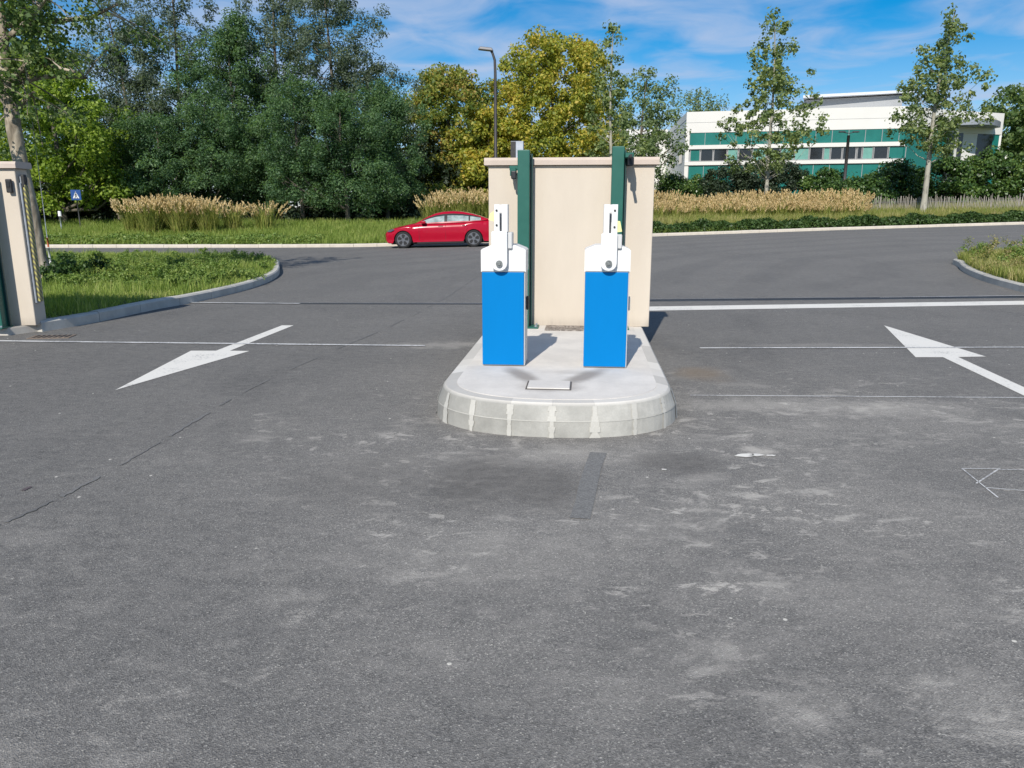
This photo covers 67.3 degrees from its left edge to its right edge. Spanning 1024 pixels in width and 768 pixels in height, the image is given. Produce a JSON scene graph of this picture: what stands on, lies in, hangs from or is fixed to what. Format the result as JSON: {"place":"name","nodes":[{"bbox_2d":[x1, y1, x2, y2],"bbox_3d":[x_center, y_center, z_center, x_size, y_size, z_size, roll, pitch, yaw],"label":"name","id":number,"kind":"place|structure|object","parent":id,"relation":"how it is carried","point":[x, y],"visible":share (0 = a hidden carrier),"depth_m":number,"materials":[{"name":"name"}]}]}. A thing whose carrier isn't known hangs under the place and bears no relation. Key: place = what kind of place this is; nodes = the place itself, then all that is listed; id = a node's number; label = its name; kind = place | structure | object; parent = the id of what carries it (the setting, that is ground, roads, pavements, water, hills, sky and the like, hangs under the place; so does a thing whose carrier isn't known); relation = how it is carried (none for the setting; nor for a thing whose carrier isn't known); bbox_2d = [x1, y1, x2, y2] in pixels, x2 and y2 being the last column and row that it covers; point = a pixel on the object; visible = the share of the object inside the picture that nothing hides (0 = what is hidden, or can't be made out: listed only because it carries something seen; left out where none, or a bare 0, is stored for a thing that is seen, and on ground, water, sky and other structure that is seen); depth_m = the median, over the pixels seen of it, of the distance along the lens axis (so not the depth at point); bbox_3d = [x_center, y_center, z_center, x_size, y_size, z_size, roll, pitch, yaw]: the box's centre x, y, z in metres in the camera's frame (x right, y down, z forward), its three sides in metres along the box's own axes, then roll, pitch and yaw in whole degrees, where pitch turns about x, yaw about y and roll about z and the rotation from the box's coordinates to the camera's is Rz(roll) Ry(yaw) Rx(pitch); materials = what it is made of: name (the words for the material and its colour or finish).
{"place":"outdoors","nodes":[
{"label":"outdoors","id":0,"kind":"place"},
{"bbox_2d":[41,246,275,317],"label":"grass verge","id":1,"kind":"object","parent":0,"point":[123,297],"depth_m":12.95,"materials":[{"name":"green plant"}]},
{"bbox_2d":[39,251,114,283],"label":"weeds","id":2,"kind":"object","parent":1,"relation":"on","point":[66,265],"visible":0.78,"depth_m":16.54,"materials":[{"name":"green plant"}]},
{"bbox_2d":[0,0,181,278],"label":"plane tree","id":3,"kind":"object","parent":1,"relation":"on","point":[18,22],"visible":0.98,"depth_m":14.98,"materials":[{"name":"green plant"}]},
{"bbox_2d":[46,247,278,288],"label":"weeds","id":4,"kind":"object","parent":1,"relation":"on","point":[161,271],"visible":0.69,"depth_m":16.77,"materials":[{"name":"green plant"}]},
{"bbox_2d":[0,224,1023,767],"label":"road","id":5,"kind":"structure","parent":0,"point":[348,556],"depth_m":3.86,"materials":[{"name":"grey asphalt"}]},
{"bbox_2d":[0,325,36,335],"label":"concrete pad","id":6,"kind":"object","parent":5,"relation":"on","point":[17,329],"visible":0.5,"depth_m":10.11,"materials":[{"name":"grey concrete"}]},
{"bbox_2d":[0,248,13,328],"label":"gate post","id":7,"kind":"object","parent":6,"relation":"on","point":[5,319],"visible":1,"depth_m":9.91,"materials":[{"name":"green metal"}]},
{"bbox_2d":[0,161,45,324],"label":"rendered wall","id":8,"kind":"structure","parent":6,"relation":"on","point":[25,308],"depth_m":9.98,"materials":[{"name":"paint"}]},
{"bbox_2d":[19,183,42,302],"bbox_3d":[-6.263,-1.827,10.027,0.072,1.540,0.090,0,13,0],"label":"buffer strip","id":9,"kind":"object","parent":8,"relation":"attached to","point":[30,239],"visible":1,"depth_m":10.00,"materials":[{"name":"rubber"}]},
{"bbox_2d":[37,259,279,331],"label":"kerb","id":10,"kind":"structure","parent":5,"relation":"on","point":[84,318],"depth_m":12.37,"materials":[{"name":"concrete"}]},
{"bbox_2d":[116,325,292,389],"bbox_3d":[-3.375,-0.386,8.905,0.684,0.001,3.984,0,13,0],"label":"arrow marking","id":11,"kind":"object","parent":5,"relation":"on","point":[189,359],"visible":1,"depth_m":8.44,"materials":[{"name":"paint"}]},
{"bbox_2d":[0,340,424,345],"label":"thin line marking","id":12,"kind":"object","parent":5,"relation":"on","point":[212,343],"visible":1,"depth_m":9.35,"materials":[{"name":"paint"}]},
{"bbox_2d":[233,303,481,303],"bbox_3d":[-1.995,-1.395,13.334,5.649,0.007,0.140,0,13,1],"label":"drain channel","id":13,"kind":"object","parent":5,"relation":"on","point":[361,303],"visible":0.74,"depth_m":13.37,"materials":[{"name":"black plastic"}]},
{"bbox_2d":[386,211,488,247],"bbox_3d":[-2.858,-6.487,32.131,4.690,1.452,2.120,-1,13,0],"label":"parked car","id":14,"kind":"object","parent":5,"relation":"on","point":[448,227],"visible":0.91,"depth_m":31.30,"materials":[{"name":"red paint"}]},
{"bbox_2d":[45,222,1023,247],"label":"kerb","id":15,"kind":"structure","parent":5,"relation":"on","point":[388,244],"depth_m":33.43,"materials":[{"name":"concrete"}]},
{"bbox_2d":[436,325,676,437],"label":"traffic island","id":16,"kind":"structure","parent":5,"relation":"on","point":[553,387],"depth_m":5.88,"materials":[{"name":"concrete"}]},
{"bbox_2d":[481,204,528,365],"bbox_3d":[-0.056,-0.859,6.775,0.405,1.407,0.416,1,13,5],"label":"barrier","id":17,"kind":"object","parent":16,"relation":"on","point":[504,271],"visible":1,"depth_m":6.69,"materials":[{"name":"white metal"}]},
{"bbox_2d":[482,272,523,364],"bbox_3d":[-0.079,-0.569,6.732,0.366,0.815,0.014,1,13,5],"label":"door panel","id":18,"kind":"structure","parent":17,"relation":"in","point":[502,292],"depth_m":6.72,"materials":[{"name":"blue metal"}]},
{"bbox_2d":[509,150,538,328],"bbox_3d":[0.142,-1.648,8.857,0.348,2.004,0.240,1,13,5],"label":"gate post","id":19,"kind":"object","parent":16,"relation":"on","point":[525,206],"visible":0.77,"depth_m":8.73,"materials":[{"name":"green metal"}]},
{"bbox_2d":[484,157,659,326],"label":"rendered wall","id":20,"kind":"structure","parent":16,"relation":"on","point":[571,196],"depth_m":8.93,"materials":[{"name":"paint"}]},
{"bbox_2d":[583,204,630,367],"bbox_3d":[0.830,-0.839,6.689,0.405,1.407,0.416,1,13,5],"label":"barrier","id":21,"kind":"object","parent":16,"relation":"on","point":[607,271],"visible":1,"depth_m":6.60,"materials":[{"name":"white metal"}]},
{"bbox_2d":[583,272,627,366],"bbox_3d":[0.808,-0.553,6.645,0.366,0.822,0.014,1,13,5],"label":"door panel","id":22,"kind":"structure","parent":21,"relation":"in","point":[606,293],"depth_m":6.64,"materials":[{"name":"blue metal"}]},
{"bbox_2d":[611,146,633,329],"bbox_3d":[1.186,-1.606,8.603,0.320,2.034,0.580,1,13,5],"label":"gate post","id":23,"kind":"object","parent":16,"relation":"on","point":[621,156],"visible":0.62,"depth_m":8.55,"materials":[{"name":"green metal"}]},
{"bbox_2d":[569,452,606,518],"bbox_3d":[0.467,0.586,4.625,0.119,0.001,1.154,3,13,11],"label":"tar patch","id":24,"kind":"object","parent":5,"relation":"on","point":[585,495],"visible":1,"depth_m":4.54,"materials":[{"name":"grey asphalt"}]},
{"bbox_2d":[649,301,1023,310],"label":"stop line marking","id":25,"kind":"object","parent":5,"relation":"on","point":[656,308],"visible":0.87,"depth_m":13.08,"materials":[{"name":"paint"}]},
{"bbox_2d":[650,296,1023,300],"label":"drain channel","id":26,"kind":"object","parent":5,"relation":"on","point":[819,298],"visible":0.92,"depth_m":14.10,"materials":[{"name":"black metal"}]},
{"bbox_2d":[700,347,1020,347],"bbox_3d":[4.657,-0.434,9.095,4.884,0.001,0.060,0,13,-1],"label":"thin line marking","id":27,"kind":"object","parent":5,"relation":"on","point":[860,347],"visible":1,"depth_m":9.08,"materials":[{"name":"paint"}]},
{"bbox_2d":[884,325,1023,394],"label":"arrow marking","id":28,"kind":"object","parent":5,"relation":"on","point":[906,339],"visible":1,"depth_m":8.73,"materials":[{"name":"paint"}]},
{"bbox_2d":[953,258,1023,292],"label":"kerb","id":29,"kind":"structure","parent":5,"relation":"on","point":[963,266],"depth_m":16.93,"materials":[{"name":"concrete"}]},
{"bbox_2d":[959,235,1023,270],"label":"weeds","id":30,"kind":"object","parent":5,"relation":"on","point":[992,245],"visible":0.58,"depth_m":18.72,"materials":[{"name":"green plant"}]},
{"bbox_2d":[0,0,1023,207],"label":"sky","id":31,"kind":"structure","parent":0,"point":[853,46],"materials":[{"name":"blue"}]},
{"bbox_2d":[41,216,1022,243],"bbox_3d":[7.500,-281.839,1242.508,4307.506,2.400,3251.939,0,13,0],"label":"ground","id":32,"kind":"structure","parent":0,"point":[396,220],"depth_m":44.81,"materials":[{"name":"green plant"}]},
{"bbox_2d":[0,8,80,188],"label":"maple tree","id":33,"kind":"object","parent":32,"relation":"on","point":[25,40],"visible":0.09,"depth_m":46.51,"materials":[{"name":"green plant"}]},
{"bbox_2d":[34,185,85,222],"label":"shrub","id":34,"kind":"object","parent":32,"relation":"on","point":[52,217],"visible":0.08,"depth_m":41.69,"materials":[{"name":"green plant"}]},
{"bbox_2d":[0,49,137,222],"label":"maple tree","id":35,"kind":"object","parent":32,"relation":"on","point":[93,160],"visible":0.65,"depth_m":39.16,"materials":[{"name":"green plant"}]},
{"bbox_2d":[67,187,126,221],"bbox_3d":[-23.257,-9.872,42.934,4.201,2.281,2.711,0,13,0],"label":"shrub","id":36,"kind":"object","parent":32,"relation":"on","point":[105,212],"visible":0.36,"depth_m":42.34,"materials":[{"name":"green plant"}]},
{"bbox_2d":[45,0,177,211],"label":"acacia tree","id":37,"kind":"object","parent":32,"relation":"on","point":[113,64],"visible":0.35,"depth_m":45.27,"materials":[{"name":"green plant"}]},
{"bbox_2d":[110,196,151,233],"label":"plume plant","id":38,"kind":"object","parent":32,"relation":"on","point":[128,221],"visible":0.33,"depth_m":37.00,"materials":[{"name":"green plant"}]},
{"bbox_2d":[121,196,170,234],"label":"plume plant","id":39,"kind":"object","parent":32,"relation":"on","point":[149,220],"visible":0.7,"depth_m":36.43,"materials":[{"name":"green plant"}]},
{"bbox_2d":[134,192,192,232],"bbox_3d":[-16.973,-8.338,37.574,2.483,2.039,2.364,5,14,20],"label":"plume plant","id":40,"kind":"object","parent":32,"relation":"on","point":[165,226],"visible":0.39,"depth_m":37.00,"materials":[{"name":"beige plant"}]},
{"bbox_2d":[108,109,229,204],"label":"acacia tree","id":41,"kind":"object","parent":32,"relation":"on","point":[141,132],"visible":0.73,"depth_m":41.75,"materials":[{"name":"green plant"}]},
{"bbox_2d":[149,196,205,233],"bbox_3d":[-15.929,-8.042,36.775,2.389,1.962,2.275,0,13,0],"label":"plume plant","id":42,"kind":"object","parent":32,"relation":"on","point":[179,219],"visible":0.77,"depth_m":36.42,"materials":[{"name":"green plant"}]},
{"bbox_2d":[107,0,250,194],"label":"acacia tree","id":43,"kind":"object","parent":32,"relation":"on","point":[156,68],"visible":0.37,"depth_m":46.64,"materials":[{"name":"green plant"}]},
{"bbox_2d":[43,232,325,243],"bbox_3d":[-26.756,-6.352,33.902,36.702,0.688,2.152,0,13,-1],"label":"hedge","id":44,"kind":"object","parent":32,"relation":"on","point":[190,239],"visible":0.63,"depth_m":33.62,"materials":[{"name":"green plant"}]},
{"bbox_2d":[173,193,220,232],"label":"plume plant","id":45,"kind":"object","parent":32,"relation":"on","point":[196,227],"visible":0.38,"depth_m":37.04,"materials":[{"name":"beige plant"}]},
{"bbox_2d":[132,88,263,203],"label":"acacia tree","id":46,"kind":"object","parent":32,"relation":"on","point":[202,129],"visible":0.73,"depth_m":42.83,"materials":[{"name":"green plant"}]},
{"bbox_2d":[185,197,231,232],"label":"plume plant","id":47,"kind":"object","parent":32,"relation":"on","point":[211,223],"visible":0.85,"depth_m":36.66,"materials":[{"name":"green plant"}]},
{"bbox_2d":[157,4,303,174],"bbox_3d":[-16.808,-16.479,46.997,8.099,12.631,7.302,3,13,14],"label":"acacia tree","id":48,"kind":"object","parent":32,"relation":"on","point":[226,47],"visible":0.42,"depth_m":46.10,"materials":[{"name":"green plant"}]},
{"bbox_2d":[204,201,257,231],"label":"plume plant","id":49,"kind":"object","parent":32,"relation":"on","point":[234,223],"visible":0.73,"depth_m":37.74,"materials":[{"name":"green plant"}]},
{"bbox_2d":[199,114,304,209],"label":"acacia tree","id":50,"kind":"object","parent":32,"relation":"on","point":[254,196],"visible":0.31,"depth_m":44.85,"materials":[{"name":"green plant"}]},
{"bbox_2d":[30,127,488,217],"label":"undergrowth","id":51,"kind":"object","parent":32,"relation":"on","point":[447,175],"visible":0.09,"depth_m":56.61,"materials":[{"name":"green plant"}]},
{"bbox_2d":[224,202,304,221],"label":"shrub","id":52,"kind":"object","parent":32,"relation":"on","point":[293,212],"visible":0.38,"depth_m":42.96,"materials":[{"name":"green plant"}]},
{"bbox_2d":[240,200,290,229],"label":"plume plant","id":53,"kind":"object","parent":32,"relation":"on","point":[263,219],"visible":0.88,"depth_m":38.19,"materials":[{"name":"green plant"}]},
{"bbox_2d":[223,0,353,208],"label":"acacia tree","id":54,"kind":"object","parent":32,"relation":"on","point":[279,10],"visible":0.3,"depth_m":48.63,"materials":[{"name":"green plant"}]},
{"bbox_2d":[235,72,371,220],"bbox_3d":[-11.613,-12.994,42.559,7.713,7.842,6.278,0,13,0],"label":"acacia tree","id":55,"kind":"object","parent":32,"relation":"on","point":[277,108],"visible":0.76,"depth_m":41.75,"materials":[{"name":"green plant"}]},
{"bbox_2d":[289,202,373,221],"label":"shrub","id":56,"kind":"object","parent":32,"relation":"on","point":[312,214],"visible":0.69,"depth_m":43.68,"materials":[{"name":"green plant"}]},
{"bbox_2d":[260,86,410,220],"bbox_3d":[-9.430,-12.655,43.076,7.983,7.061,8.690,0,13,0],"label":"acacia tree","id":57,"kind":"object","parent":32,"relation":"on","point":[337,107],"visible":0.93,"depth_m":41.22,"materials":[{"name":"green plant"}]},
{"bbox_2d":[270,0,400,196],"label":"acacia tree","id":58,"kind":"object","parent":32,"relation":"on","point":[339,10],"visible":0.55,"depth_m":47.05,"materials":[{"name":"green plant"}]},
{"bbox_2d":[318,53,432,217],"bbox_3d":[-9.002,-16.095,50.398,7.713,10.369,8.061,-7,14,-27],"label":"acacia tree","id":59,"kind":"object","parent":32,"relation":"on","point":[400,81],"visible":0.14,"depth_m":48.64,"materials":[{"name":"green plant"}]},
{"bbox_2d":[337,78,434,219],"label":"acacia tree","id":60,"kind":"object","parent":32,"relation":"on","point":[382,103],"visible":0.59,"depth_m":44.25,"materials":[{"name":"green plant"}]},
{"bbox_2d":[363,194,429,219],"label":"shrub","id":61,"kind":"object","parent":32,"relation":"on","point":[412,211],"visible":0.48,"depth_m":46.18,"materials":[{"name":"green plant"}]},
{"bbox_2d":[413,193,449,218],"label":"plume plant","id":62,"kind":"object","parent":32,"relation":"on","point":[431,210],"visible":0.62,"depth_m":40.19,"materials":[{"name":"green plant"}]},
{"bbox_2d":[411,181,467,204],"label":"shrub","id":63,"kind":"object","parent":32,"relation":"on","point":[440,186],"visible":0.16,"depth_m":50.15,"materials":[{"name":"brown plant"}]},
{"bbox_2d":[422,189,465,211],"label":"plume plant","id":64,"kind":"object","parent":32,"relation":"on","point":[441,196],"visible":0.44,"depth_m":40.28,"materials":[{"name":"beige plant"}]},
{"bbox_2d":[396,62,505,202],"bbox_3d":[-5.361,-19.062,60.066,10.951,11.801,11.208,0,13,0],"label":"chestnut tree","id":65,"kind":"object","parent":32,"relation":"on","point":[453,88],"visible":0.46,"depth_m":57.24,"materials":[{"name":"green plant"}]},
{"bbox_2d":[440,187,488,212],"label":"plume plant","id":66,"kind":"object","parent":32,"relation":"on","point":[460,207],"visible":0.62,"depth_m":40.23,"materials":[{"name":"beige plant"}]},
{"bbox_2d":[454,186,488,216],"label":"plume plant","id":67,"kind":"object","parent":32,"relation":"on","point":[477,211],"visible":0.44,"depth_m":40.51,"materials":[{"name":"beige plant"}]},
{"bbox_2d":[478,46,496,157],"bbox_3d":[-1.097,-11.173,35.917,0.878,8.542,0.317,0,13,0],"label":"street lamp","id":68,"kind":"object","parent":32,"relation":"on","point":[481,48],"visible":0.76,"depth_m":35.40,"materials":[{"name":"grey metal"}]},
{"bbox_2d":[442,103,535,204],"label":"chestnut tree","id":69,"kind":"object","parent":32,"relation":"on","point":[473,174],"visible":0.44,"depth_m":55.66,"materials":[{"name":"yellow plant"}]},
{"bbox_2d":[479,24,628,175],"bbox_3d":[3.111,-20.028,59.015,11.896,13.761,11.250,9,16,35],"label":"chestnut tree","id":70,"kind":"object","parent":32,"relation":"on","point":[520,94],"visible":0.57,"depth_m":55.82,"materials":[{"name":"yellow plant"}]},
{"bbox_2d":[581,19,656,156],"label":"young tree","id":71,"kind":"object","parent":32,"relation":"on","point":[607,99],"visible":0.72,"depth_m":44.25,"materials":[{"name":"green plant"}]},
{"bbox_2d":[606,65,692,190],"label":"poplar tree","id":72,"kind":"object","parent":32,"relation":"on","point":[647,119],"visible":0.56,"depth_m":62.11,"materials":[{"name":"green plant"}]},
{"bbox_2d":[655,170,689,200],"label":"shrub","id":73,"kind":"object","parent":32,"relation":"on","point":[676,182],"visible":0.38,"depth_m":65.30,"materials":[{"name":"green plant"}]},
{"bbox_2d":[659,87,729,154],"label":"willow tree","id":74,"kind":"object","parent":32,"relation":"on","point":[696,104],"visible":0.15,"depth_m":104.89,"materials":[{"name":"green plant"}]},
{"bbox_2d":[674,173,732,198],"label":"shrub","id":75,"kind":"object","parent":32,"relation":"on","point":[691,187],"visible":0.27,"depth_m":63.51,"materials":[{"name":"green plant"}]},
{"bbox_2d":[698,159,747,199],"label":"shrub","id":76,"kind":"object","parent":32,"relation":"on","point":[722,173],"visible":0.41,"depth_m":58.58,"materials":[{"name":"green plant"}]},
{"bbox_2d":[710,198,742,216],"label":"plume plant","id":77,"kind":"object","parent":32,"relation":"on","point":[726,210],"visible":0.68,"depth_m":42.69,"materials":[{"name":"beige plant"}]},
{"bbox_2d":[723,156,787,198],"bbox_3d":[18.363,-15.033,58.138,5.119,4.236,3.214,0,13,0],"label":"shrub","id":78,"kind":"object","parent":32,"relation":"on","point":[753,181],"visible":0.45,"depth_m":57.51,"materials":[{"name":"green plant"}]},
{"bbox_2d":[747,200,777,217],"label":"plume plant","id":79,"kind":"object","parent":32,"relation":"on","point":[763,208],"visible":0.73,"depth_m":42.50,"materials":[{"name":"beige plant"}]},
{"bbox_2d":[715,5,829,198],"bbox_3d":[14.863,-15.493,44.198,6.509,11.682,7.125,5,14,23],"label":"young tree","id":80,"kind":"object","parent":32,"relation":"on","point":[776,73],"visible":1,"depth_m":44.03,"materials":[{"name":"green plant"}]},
{"bbox_2d":[764,198,796,215],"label":"plume plant","id":81,"kind":"object","parent":32,"relation":"on","point":[780,208],"visible":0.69,"depth_m":42.85,"materials":[{"name":"beige plant"}]},
{"bbox_2d":[760,160,810,193],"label":"shrub","id":82,"kind":"object","parent":32,"relation":"on","point":[792,176],"visible":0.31,"depth_m":58.39,"materials":[{"name":"green plant"}]},
{"bbox_2d":[607,90,1004,196],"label":"office building","id":83,"kind":"structure","parent":32,"relation":"on","point":[872,146],"depth_m":71.88,"materials":[{"name":"white glass"}]},
{"bbox_2d":[975,134,992,157],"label":"window","id":84,"kind":"structure","parent":83,"relation":"in","point":[983,140],"depth_m":74.03,"materials":[{"name":"grey glass"}]},
{"bbox_2d":[796,166,843,197],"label":"shrub","id":85,"kind":"object","parent":32,"relation":"on","point":[822,177],"visible":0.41,"depth_m":57.58,"materials":[{"name":"green plant"}]},
{"bbox_2d":[811,200,839,216],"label":"plume plant","id":86,"kind":"object","parent":32,"relation":"on","point":[822,207],"visible":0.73,"depth_m":42.76,"materials":[{"name":"beige plant"}]},
{"bbox_2d":[652,210,1023,232],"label":"hedge","id":87,"kind":"object","parent":32,"relation":"on","point":[912,218],"visible":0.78,"depth_m":40.23,"materials":[{"name":"green plant"}]},
{"bbox_2d":[653,199,1023,229],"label":"grass","id":88,"kind":"structure","parent":32,"relation":"on","point":[898,211],"depth_m":42.58,"materials":[{"name":"green plant"}]},
{"bbox_2d":[830,172,899,204],"bbox_3d":[22.650,-12.211,49.438,4.614,2.793,3.586,0,13,0],"label":"laurel bush","id":89,"kind":"object","parent":32,"relation":"on","point":[848,181],"visible":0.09,"depth_m":49.05,"materials":[{"name":"green plant"}]},
{"bbox_2d":[840,174,897,205],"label":"shrub","id":90,"kind":"object","parent":32,"relation":"on","point":[880,188],"visible":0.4,"depth_m":47.82,"materials":[{"name":"green plant"}]},
{"bbox_2d":[868,156,920,206],"bbox_3d":[25.460,-13.292,51.331,4.861,3.681,3.496,0,13,0],"label":"laurel bush","id":91,"kind":"object","parent":32,"relation":"on","point":[900,173],"visible":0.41,"depth_m":50.59,"materials":[{"name":"green plant"}]},
{"bbox_2d":[884,2,997,209],"bbox_3d":[24.079,-15.180,43.428,5.502,11.534,5.538,0,13,0],"label":"young tree","id":92,"kind":"object","parent":32,"relation":"on","point":[941,124],"visible":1,"depth_m":42.64,"materials":[{"name":"green plant"}]},
{"bbox_2d":[860,193,1023,210],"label":"paling fence","id":93,"kind":"object","parent":32,"relation":"on","point":[952,201],"visible":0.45,"depth_m":45.42,"materials":[{"name":"wood"}]},
{"bbox_2d":[902,155,984,205],"bbox_3d":[27.663,-12.774,49.494,5.283,3.874,3.599,0,13,0],"label":"laurel bush","id":94,"kind":"object","parent":32,"relation":"on","point":[958,181],"visible":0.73,"depth_m":48.60,"materials":[{"name":"green plant"}]},
{"bbox_2d":[956,145,1023,203],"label":"laurel bush","id":95,"kind":"object","parent":32,"relation":"on","point":[988,165],"visible":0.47,"depth_m":49.59,"materials":[{"name":"green plant"}]},
{"bbox_2d":[986,83,1023,184],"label":"oak tree","id":96,"kind":"object","parent":32,"relation":"on","point":[1011,96],"visible":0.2,"depth_m":79.73,"materials":[{"name":"green plant"}]},
{"bbox_2d":[991,153,1023,202],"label":"laurel bush","id":97,"kind":"object","parent":32,"relation":"on","point":[1019,174],"visible":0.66,"depth_m":49.05,"materials":[{"name":"green plant"}]},
{"bbox_2d":[1001,95,1023,158],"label":"oak tree","id":98,"kind":"object","parent":32,"relation":"on","point":[1015,139],"visible":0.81,"depth_m":77.97,"materials":[{"name":"green plant"}]},
{"bbox_2d":[953,245,1023,282],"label":"grass","id":99,"kind":"structure","parent":0,"point":[1008,271],"depth_m":17.80,"materials":[{"name":"green plant"}]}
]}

